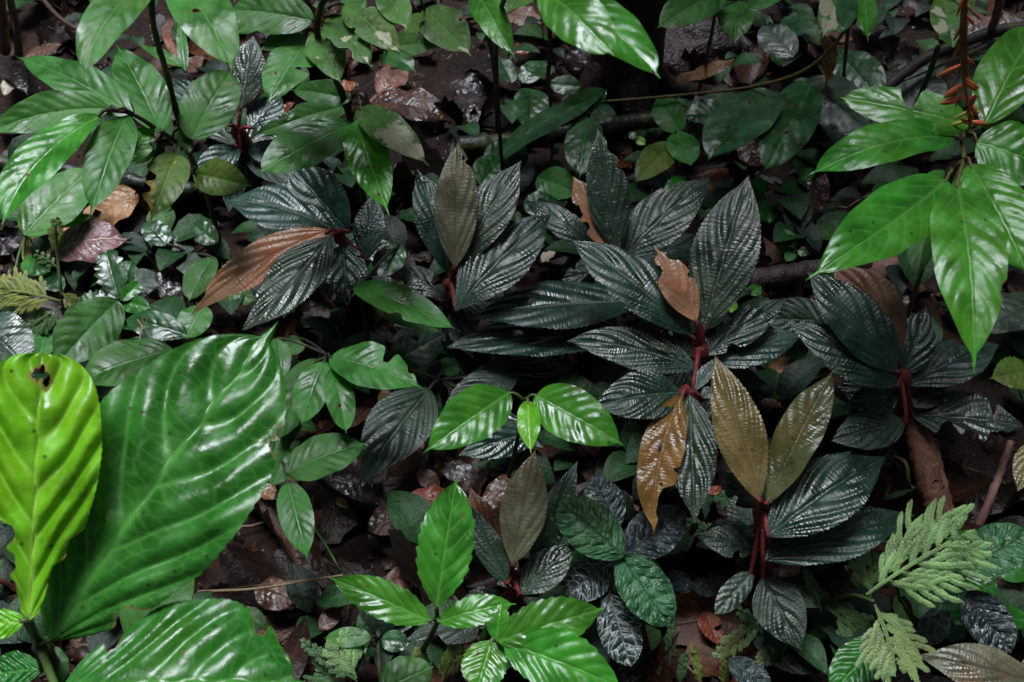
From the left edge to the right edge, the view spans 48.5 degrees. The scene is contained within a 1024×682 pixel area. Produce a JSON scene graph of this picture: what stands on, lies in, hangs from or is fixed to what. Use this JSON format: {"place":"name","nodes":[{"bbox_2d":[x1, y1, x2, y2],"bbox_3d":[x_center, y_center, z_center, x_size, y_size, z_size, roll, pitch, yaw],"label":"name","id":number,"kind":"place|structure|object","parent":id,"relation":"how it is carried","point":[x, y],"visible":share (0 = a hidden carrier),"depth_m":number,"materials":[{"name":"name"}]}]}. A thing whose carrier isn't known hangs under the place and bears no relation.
{"place":"outdoors","nodes":[
{"label":"outdoors","id":0,"kind":"place"},
{"bbox_2d":[138,24,189,79],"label":"grass seedling","id":1,"kind":"object","parent":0,"point":[182,52],"depth_m":1.74,"materials":[{"name":"green plant"}]},
{"bbox_2d":[0,0,1023,681],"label":"ground","id":2,"kind":"structure","parent":0,"point":[436,68],"depth_m":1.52,"materials":[{"name":"brown plant"}]},
{"bbox_2d":[0,0,10,55],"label":"straw","id":3,"kind":"object","parent":2,"relation":"on","point":[5,46],"visible":1,"depth_m":1.80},
{"bbox_2d":[0,227,22,254],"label":"fallen leaf","id":4,"kind":"object","parent":2,"relation":"on","point":[10,241],"visible":0.81,"depth_m":1.50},
{"bbox_2d":[0,60,28,96],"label":"fallen leaf","id":5,"kind":"object","parent":2,"relation":"on","point":[14,72],"visible":1,"depth_m":1.77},
{"bbox_2d":[7,0,23,56],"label":"stem","id":6,"kind":"object","parent":2,"relation":"on","point":[16,32],"visible":0.98,"depth_m":1.78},
{"bbox_2d":[0,311,35,378],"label":"herb","id":7,"kind":"object","parent":2,"relation":"on","point":[16,336],"visible":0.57,"depth_m":1.21,"materials":[{"name":"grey plant"}]},
{"bbox_2d":[0,216,77,336],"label":"feathery plant","id":8,"kind":"object","parent":2,"relation":"on","point":[20,284],"visible":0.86,"depth_m":1.35,"materials":[{"name":"plant"}]},
{"bbox_2d":[12,168,90,292],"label":"herb","id":9,"kind":"object","parent":2,"relation":"on","point":[61,196],"visible":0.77,"depth_m":1.43,"materials":[{"name":"green plant"}]},
{"bbox_2d":[41,0,78,30],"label":"twig","id":10,"kind":"object","parent":2,"relation":"on","point":[57,15],"visible":0.62,"depth_m":1.88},
{"bbox_2d":[50,214,132,262],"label":"fallen leaf","id":11,"kind":"object","parent":2,"relation":"on","point":[92,238],"visible":0.85,"depth_m":1.45,"materials":[{"name":"plant"}]},
{"bbox_2d":[0,155,212,197],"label":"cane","id":12,"kind":"object","parent":2,"relation":"on","point":[130,180],"visible":0.2,"depth_m":1.55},
{"bbox_2d":[83,185,138,225],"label":"fallen leaf","id":13,"kind":"object","parent":2,"relation":"on","point":[120,202],"visible":0.59,"depth_m":1.50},
{"bbox_2d":[76,249,156,312],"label":"lobed herb","id":14,"kind":"object","parent":2,"relation":"on","point":[128,285],"visible":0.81,"depth_m":1.35,"materials":[{"name":"green plant"}]},
{"bbox_2d":[0,0,251,237],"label":"sapling","id":15,"kind":"object","parent":2,"relation":"on","point":[61,120],"visible":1,"depth_m":1.04,"materials":[{"name":"green plant"}]},
{"bbox_2d":[22,290,254,385],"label":"herb","id":16,"kind":"object","parent":2,"relation":"on","point":[90,329],"visible":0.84,"depth_m":1.26,"materials":[{"name":"green plant"}]},
{"bbox_2d":[0,322,305,681],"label":"leaf plant","id":17,"kind":"object","parent":2,"relation":"on","point":[132,499],"visible":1,"depth_m":0.75,"materials":[{"name":"plant"}]},
{"bbox_2d":[147,272,185,300],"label":"fallen leaf","id":18,"kind":"object","parent":2,"relation":"on","point":[168,285],"visible":0.56,"depth_m":1.44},
{"bbox_2d":[161,17,178,58],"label":"fallen leaf","id":19,"kind":"object","parent":2,"relation":"on","point":[170,43],"visible":0.59,"depth_m":1.85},
{"bbox_2d":[141,220,218,301],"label":"herb","id":20,"kind":"object","parent":2,"relation":"on","point":[197,269],"visible":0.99,"depth_m":1.45,"materials":[{"name":"green plant"}]},
{"bbox_2d":[187,55,207,72],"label":"fallen leaf","id":21,"kind":"object","parent":2,"relation":"on","point":[194,62],"visible":0.84,"depth_m":1.79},
{"bbox_2d":[171,35,290,211],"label":"dark leaf plant","id":22,"kind":"object","parent":2,"relation":"on","point":[248,148],"visible":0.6,"depth_m":1.54,"materials":[{"name":"plant"}]},
{"bbox_2d":[197,574,342,592],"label":"twig","id":23,"kind":"object","parent":2,"relation":"on","point":[271,586],"visible":0.94,"depth_m":1.10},
{"bbox_2d":[255,577,295,610],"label":"fallen leaf","id":24,"kind":"object","parent":2,"relation":"on","point":[276,599],"visible":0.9,"depth_m":1.13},
{"bbox_2d":[263,479,313,561],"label":"leafy seedling","id":25,"kind":"object","parent":2,"relation":"on","point":[295,512],"visible":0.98,"depth_m":1.06,"materials":[{"name":"green plant"}]},
{"bbox_2d":[192,166,390,330],"bbox_3d":[-0.246,-0.074,1.351,0.186,0.236,0.295,7,45,7],"label":"dark leaf plant","id":26,"kind":"object","parent":2,"relation":"on","point":[306,249],"visible":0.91,"depth_m":1.28,"materials":[{"name":"green plant"}]},
{"bbox_2d":[314,526,341,573],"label":"twig","id":27,"kind":"object","parent":2,"relation":"on","point":[328,549],"visible":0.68,"depth_m":1.14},
{"bbox_2d":[318,607,339,630],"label":"fallen leaf","id":28,"kind":"object","parent":2,"relation":"on","point":[329,618],"visible":1,"depth_m":1.10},
{"bbox_2d":[300,627,362,681],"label":"feathery sprig","id":29,"kind":"object","parent":2,"relation":"on","point":[332,654],"visible":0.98,"depth_m":1.04,"materials":[{"name":"plant"}]},
{"bbox_2d":[268,335,423,485],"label":"leafy seedling","id":30,"kind":"object","parent":2,"relation":"on","point":[313,385],"visible":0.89,"depth_m":1.12,"materials":[{"name":"green plant"}]},
{"bbox_2d":[233,0,470,214],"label":"speckled sapling","id":31,"kind":"object","parent":2,"relation":"on","point":[315,129],"visible":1,"depth_m":1.14,"materials":[{"name":"green plant"}]},
{"bbox_2d":[322,471,383,505],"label":"fallen leaf","id":32,"kind":"object","parent":2,"relation":"on","point":[349,485],"visible":0.84,"depth_m":1.18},
{"bbox_2d":[314,469,393,547],"bbox_3d":[-0.148,0.174,1.196,0.148,0.049,0.043,33,54,28],"label":"stick","id":33,"kind":"object","parent":2,"relation":"on","point":[370,508],"visible":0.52,"depth_m":1.20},
{"bbox_2d":[324,625,433,681],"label":"herb","id":34,"kind":"object","parent":2,"relation":"on","point":[405,669],"visible":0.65,"depth_m":1.04,"materials":[{"name":"green plant"}]},
{"bbox_2d":[367,506,395,534],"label":"fallen leaf","id":35,"kind":"object","parent":2,"relation":"on","point":[379,523],"visible":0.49,"depth_m":1.18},
{"bbox_2d":[375,67,407,93],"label":"fallen leaf","id":36,"kind":"object","parent":2,"relation":"on","point":[386,78],"visible":0.92,"depth_m":1.76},
{"bbox_2d":[385,567,410,587],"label":"fallen leaf","id":37,"kind":"object","parent":2,"relation":"on","point":[393,576],"visible":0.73,"depth_m":1.12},
{"bbox_2d":[352,243,460,390],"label":"leafy seedling","id":38,"kind":"object","parent":2,"relation":"on","point":[390,299],"visible":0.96,"depth_m":1.24,"materials":[{"name":"green plant"}]},
{"bbox_2d":[367,87,450,124],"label":"fallen leaf","id":39,"kind":"object","parent":2,"relation":"on","point":[416,104],"visible":0.87,"depth_m":1.72,"materials":[{"name":"plant"}]},
{"bbox_2d":[397,485,443,504],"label":"fallen leaf","id":40,"kind":"object","parent":2,"relation":"on","point":[430,494],"visible":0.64,"depth_m":1.19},
{"bbox_2d":[328,475,515,657],"bbox_3d":[-0.073,0.257,0.982,0.124,0.265,0.104,-22,49,-21],"label":"serrated plant","id":41,"kind":"object","parent":2,"relation":"on","point":[446,545],"visible":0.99,"depth_m":0.92,"materials":[{"name":"green plant"}]},
{"bbox_2d":[415,469,439,486],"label":"fallen leaf","id":42,"kind":"object","parent":2,"relation":"on","point":[427,477],"visible":0.93,"depth_m":1.21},
{"bbox_2d":[411,643,464,681],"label":"feathery sprig","id":43,"kind":"object","parent":2,"relation":"on","point":[445,666],"visible":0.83,"depth_m":1.02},
{"bbox_2d":[360,329,555,483],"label":"dark leaf plant","id":44,"kind":"object","parent":2,"relation":"on","point":[398,425],"visible":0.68,"depth_m":1.22,"materials":[{"name":"plant"}]},
{"bbox_2d":[441,460,479,481],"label":"fallen leaf","id":45,"kind":"object","parent":2,"relation":"on","point":[463,471],"visible":0.98,"depth_m":1.21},
{"bbox_2d":[442,72,484,100],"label":"fallen leaf","id":46,"kind":"object","parent":2,"relation":"on","point":[456,85],"visible":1,"depth_m":1.74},
{"bbox_2d":[454,88,481,122],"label":"fallen leaf","id":47,"kind":"object","parent":2,"relation":"on","point":[467,102],"visible":0.88,"depth_m":1.70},
{"bbox_2d":[393,141,549,357],"bbox_3d":[-0.049,-0.069,1.314,0.185,0.300,0.162,0,45,0],"label":"dark leaf plant","id":48,"kind":"object","parent":2,"relation":"on","point":[483,243],"visible":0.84,"depth_m":1.26,"materials":[{"name":"plant"}]},
{"bbox_2d":[404,451,576,644],"bbox_3d":[-0.018,0.214,1.048,0.156,0.244,0.131,0,45,0],"label":"dark leaf plant","id":49,"kind":"object","parent":2,"relation":"on","point":[516,529],"visible":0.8,"depth_m":1.00,"materials":[{"name":"plant"}]},
{"bbox_2d":[482,472,513,508],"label":"fallen leaf","id":50,"kind":"object","parent":2,"relation":"on","point":[493,494],"visible":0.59,"depth_m":1.19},
{"bbox_2d":[469,0,533,126],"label":"broad leaf plant","id":51,"kind":"object","parent":2,"relation":"on","point":[490,17],"visible":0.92,"depth_m":0.95,"materials":[{"name":"plant"}]},
{"bbox_2d":[9,0,1005,681],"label":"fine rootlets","id":52,"kind":"object","parent":2,"relation":"on","point":[575,452],"visible":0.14,"depth_m":1.24,"materials":[{"name":"brown plant"}]},
{"bbox_2d":[0,0,1023,674],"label":"ground cover","id":53,"kind":"object","parent":2,"relation":"on","point":[614,464],"visible":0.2,"depth_m":1.34,"materials":[{"name":"green plant"}]},
{"bbox_2d":[686,490,737,536],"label":"feathery sprig","id":54,"kind":"object","parent":53,"relation":"on","point":[704,524],"visible":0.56,"depth_m":1.18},
{"bbox_2d":[801,565,821,611],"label":"feathery sprig","id":55,"kind":"object","parent":53,"relation":"on","point":[804,571],"visible":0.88,"depth_m":1.03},
{"bbox_2d":[807,172,829,213],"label":"fallen leaf","id":56,"kind":"object","parent":53,"relation":"on","point":[819,192],"visible":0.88,"depth_m":1.52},
{"bbox_2d":[423,383,624,478],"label":"seedling","id":57,"kind":"object","parent":2,"relation":"on","point":[480,412],"visible":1,"depth_m":0.95,"materials":[{"name":"green plant"}]},
{"bbox_2d":[507,6,543,25],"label":"fallen leaf","id":58,"kind":"object","parent":2,"relation":"on","point":[519,15],"visible":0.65,"depth_m":1.91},
{"bbox_2d":[461,596,617,681],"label":"serrated plant","id":59,"kind":"object","parent":2,"relation":"on","point":[540,640],"visible":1,"depth_m":0.87,"materials":[{"name":"green plant"}]},
{"bbox_2d":[472,58,607,215],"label":"glossy herb","id":60,"kind":"object","parent":2,"relation":"on","point":[537,115],"visible":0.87,"depth_m":1.56,"materials":[{"name":"green plant"}]},
{"bbox_2d":[603,2,847,102],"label":"stem","id":61,"kind":"object","parent":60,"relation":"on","point":[827,52],"visible":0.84,"depth_m":1.52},
{"bbox_2d":[540,13,552,106],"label":"twig","id":62,"kind":"object","parent":2,"relation":"on","point":[549,57],"visible":0.62,"depth_m":1.55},
{"bbox_2d":[494,0,660,171],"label":"broad leaf plant","id":63,"kind":"object","parent":2,"relation":"on","point":[613,28],"visible":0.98,"depth_m":0.76,"materials":[{"name":"plant"}]},
{"bbox_2d":[566,47,590,69],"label":"fallen leaf","id":64,"kind":"object","parent":2,"relation":"on","point":[578,58],"visible":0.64,"depth_m":1.76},
{"bbox_2d":[523,128,709,282],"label":"dark leaf plant","id":65,"kind":"object","parent":2,"relation":"on","point":[660,219],"visible":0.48,"depth_m":1.30,"materials":[{"name":"green plant"}]},
{"bbox_2d":[503,0,733,179],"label":"rock","id":66,"kind":"object","parent":2,"relation":"on","point":[617,78],"visible":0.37,"depth_m":1.67,"materials":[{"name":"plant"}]},
{"bbox_2d":[454,102,790,155],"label":"fallen branch","id":67,"kind":"object","parent":2,"relation":"on","point":[611,125],"visible":0.36,"depth_m":1.62,"materials":[{"name":"wood"}]},
{"bbox_2d":[446,175,799,402],"bbox_3d":[0.119,-0.002,1.232,0.328,0.288,0.232,-20,48,-19],"label":"dark leaf plant","id":68,"kind":"object","parent":2,"relation":"on","point":[557,317],"visible":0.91,"depth_m":1.18,"materials":[{"name":"green plant"}]},
{"bbox_2d":[617,663,644,681],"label":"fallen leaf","id":69,"kind":"object","parent":2,"relation":"on","point":[634,674],"visible":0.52,"depth_m":1.06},
{"bbox_2d":[556,476,717,666],"bbox_3d":[0.102,0.224,1.071,0.148,0.185,0.156,28,51,25],"label":"quilted plant","id":70,"kind":"object","parent":2,"relation":"on","point":[590,521],"visible":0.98,"depth_m":1.02,"materials":[{"name":"green plant"}]},
{"bbox_2d":[628,130,646,150],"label":"tiny seedling","id":71,"kind":"object","parent":2,"relation":"on","point":[639,135],"visible":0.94,"depth_m":1.64,"materials":[{"name":"green plant"}]},
{"bbox_2d":[598,369,717,532],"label":"dark leaf plant","id":72,"kind":"object","parent":2,"relation":"on","point":[678,447],"visible":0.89,"depth_m":1.05,"materials":[{"name":"plant"}]},
{"bbox_2d":[656,617,677,674],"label":"moss sprig","id":73,"kind":"object","parent":2,"relation":"on","point":[669,634],"visible":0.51,"depth_m":1.07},
{"bbox_2d":[665,176,685,188],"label":"tiny seedling","id":74,"kind":"object","parent":2,"relation":"on","point":[671,181],"visible":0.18,"depth_m":1.54,"materials":[{"name":"green plant"}]},
{"bbox_2d":[635,98,720,181],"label":"oval leaf herb","id":75,"kind":"object","parent":2,"relation":"on","point":[670,115],"visible":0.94,"depth_m":1.55,"materials":[{"name":"plant"}]},
{"bbox_2d":[663,19,742,84],"bbox_3d":[0.280,-0.464,1.878,0.161,0.138,0.160,-33,53,-28],"label":"rock","id":76,"kind":"object","parent":2,"relation":"on","point":[679,39],"visible":0.36,"depth_m":1.83,"materials":[{"name":"stone"}]},
{"bbox_2d":[676,644,732,681],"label":"moss sprig","id":77,"kind":"object","parent":2,"relation":"on","point":[695,660],"visible":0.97,"depth_m":1.06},
{"bbox_2d":[676,54,739,82],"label":"fallen leaf","id":78,"kind":"object","parent":2,"relation":"on","point":[705,71],"visible":1,"depth_m":1.64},
{"bbox_2d":[698,611,723,645],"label":"fallen leaf","id":79,"kind":"object","parent":2,"relation":"on","point":[708,622],"visible":1,"depth_m":1.11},
{"bbox_2d":[657,0,779,91],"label":"heart leaf plant","id":80,"kind":"object","parent":2,"relation":"on","point":[735,18],"visible":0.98,"depth_m":1.21,"materials":[{"name":"plant"}]},
{"bbox_2d":[712,606,774,666],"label":"feathery sprig","id":81,"kind":"object","parent":2,"relation":"on","point":[750,626],"visible":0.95,"depth_m":1.07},
{"bbox_2d":[729,284,761,312],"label":"tiny seedling","id":82,"kind":"object","parent":2,"relation":"on","point":[756,290],"visible":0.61,"depth_m":1.40,"materials":[{"name":"green plant"}]},
{"bbox_2d":[728,656,770,681],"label":"quilted plant","id":83,"kind":"object","parent":2,"relation":"on","point":[743,669],"visible":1,"depth_m":1.03,"materials":[{"name":"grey plant"}]},
{"bbox_2d":[737,140,763,167],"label":"fallen leaf","id":84,"kind":"object","parent":2,"relation":"on","point":[749,153],"visible":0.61,"depth_m":1.62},
{"bbox_2d":[751,177,777,227],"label":"tiny seedling","id":85,"kind":"object","parent":2,"relation":"on","point":[768,211],"visible":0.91,"depth_m":1.51,"materials":[{"name":"green plant"}]},
{"bbox_2d":[768,357,789,372],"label":"fallen leaf","id":86,"kind":"object","parent":2,"relation":"on","point":[779,365],"visible":0.31,"depth_m":1.33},
{"bbox_2d":[776,229,808,260],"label":"tiny seedling","id":87,"kind":"object","parent":2,"relation":"on","point":[788,249],"visible":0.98,"depth_m":1.46,"materials":[{"name":"green plant"}]},
{"bbox_2d":[781,168,813,194],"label":"tiny seedling","id":88,"kind":"object","parent":2,"relation":"on","point":[789,186],"visible":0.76,"depth_m":1.54,"materials":[{"name":"green plant"}]},
{"bbox_2d":[695,355,914,674],"bbox_3d":[0.271,0.182,1.060,0.198,0.276,0.203,0,45,0],"label":"dark leaf plant","id":89,"kind":"object","parent":2,"relation":"on","point":[806,512],"visible":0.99,"depth_m":1.02,"materials":[{"name":"plant"}]},
{"bbox_2d":[746,255,896,289],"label":"branch","id":90,"kind":"object","parent":2,"relation":"on","point":[780,275],"visible":0.27,"depth_m":1.43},
{"bbox_2d":[702,11,949,173],"bbox_3d":[0.464,-0.330,1.633,0.299,0.179,0.545,15,47,15],"label":"glossy herb","id":91,"kind":"object","parent":2,"relation":"on","point":[768,115],"visible":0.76,"depth_m":1.52,"materials":[{"name":"green plant"}]},
{"bbox_2d":[820,33,836,83],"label":"fallen leaf","id":92,"kind":"object","parent":91,"relation":"on","point":[828,63],"visible":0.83,"depth_m":1.52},
{"bbox_2d":[885,21,1023,86],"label":"branch","id":93,"kind":"object","parent":91,"relation":"on","point":[902,74],"visible":0.69,"depth_m":1.60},
{"bbox_2d":[981,0,1004,44],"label":"twig","id":94,"kind":"object","parent":93,"relation":"attached to","point":[996,15],"visible":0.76,"depth_m":1.56,"materials":[{"name":"brown wood"}]},
{"bbox_2d":[828,636,884,681],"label":"herb","id":95,"kind":"object","parent":2,"relation":"on","point":[842,665],"visible":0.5,"depth_m":1.02,"materials":[{"name":"green plant"}]},
{"bbox_2d":[868,256,898,279],"bbox_3d":[0.480,-0.089,1.450,0.067,0.052,0.046,-30,52,-27],"label":"stick","id":96,"kind":"object","parent":2,"relation":"on","point":[879,266],"visible":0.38,"depth_m":1.43,"materials":[{"name":"brown wood"}]},
{"bbox_2d":[770,267,1023,449],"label":"dark leaf plant","id":97,"kind":"object","parent":2,"relation":"on","point":[873,345],"visible":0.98,"depth_m":1.16,"materials":[{"name":"plant"}]},
{"bbox_2d":[818,0,975,74],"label":"lichened plant","id":98,"kind":"object","parent":2,"relation":"on","point":[833,15],"visible":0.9,"depth_m":1.34,"materials":[{"name":"green plant"}]},
{"bbox_2d":[821,495,1000,681],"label":"feathery plant","id":99,"kind":"object","parent":2,"relation":"on","point":[909,659],"visible":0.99,"depth_m":0.98,"materials":[{"name":"plant"}]},
{"bbox_2d":[805,0,1023,373],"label":"flowering shrub","id":100,"kind":"object","parent":2,"relation":"on","point":[964,228],"visible":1,"depth_m":0.94,"materials":[{"name":"green plant"}]},
{"bbox_2d":[901,414,952,523],"bbox_3d":[0.436,0.136,1.195,0.034,0.079,0.119,-6,45,-6],"label":"stick","id":101,"kind":"object","parent":2,"relation":"on","point":[922,455],"visible":0.73,"depth_m":1.19,"materials":[{"name":"brown wood"}]},
{"bbox_2d":[934,438,954,508],"bbox_3d":[0.450,0.147,1.202,0.021,0.043,0.090,-3,45,-3],"label":"stick","id":102,"kind":"object","parent":101,"relation":"on","point":[946,483],"visible":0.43,"depth_m":1.19,"materials":[{"name":"brown wood"}]},
{"bbox_2d":[913,44,940,106],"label":"stem","id":103,"kind":"object","parent":2,"relation":"on","point":[931,66],"visible":0.63,"depth_m":1.43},
{"bbox_2d":[915,523,1023,652],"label":"quilted plant","id":104,"kind":"object","parent":2,"relation":"on","point":[987,618],"visible":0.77,"depth_m":1.01,"materials":[{"name":"green plant"}]},
{"bbox_2d":[920,643,1023,681],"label":"bronze leaf plant","id":105,"kind":"object","parent":2,"relation":"on","point":[968,662],"visible":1,"depth_m":0.98,"materials":[{"name":"plant"}]},
{"bbox_2d":[967,12,999,33],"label":"fallen leaf","id":106,"kind":"object","parent":2,"relation":"on","point":[982,24],"visible":0.23,"depth_m":1.77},
{"bbox_2d":[945,530,1023,629],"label":"herb","id":107,"kind":"object","parent":2,"relation":"on","point":[990,585],"visible":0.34,"depth_m":1.09,"materials":[{"name":"green plant"}]},
{"bbox_2d":[975,440,1014,525],"bbox_3d":[0.515,0.152,1.211,0.011,0.055,0.093,23,49,21],"label":"stick","id":108,"kind":"object","parent":2,"relation":"on","point":[986,507],"visible":0.98,"depth_m":1.21,"materials":[{"name":"brown wood"}]},
{"bbox_2d":[990,292,1023,511],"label":"olive leaf plant","id":109,"kind":"object","parent":2,"relation":"on","point":[1009,371],"visible":0.71,"depth_m":1.21,"materials":[{"name":"plant"}]},
{"bbox_2d":[993,577,1023,592],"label":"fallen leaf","id":110,"kind":"object","parent":2,"relation":"on","point":[1017,586],"visible":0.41,"depth_m":1.12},
{"bbox_2d":[998,11,1023,23],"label":"fallen leaf","id":111,"kind":"object","parent":2,"relation":"on","point":[1008,17],"visible":0.38,"depth_m":1.74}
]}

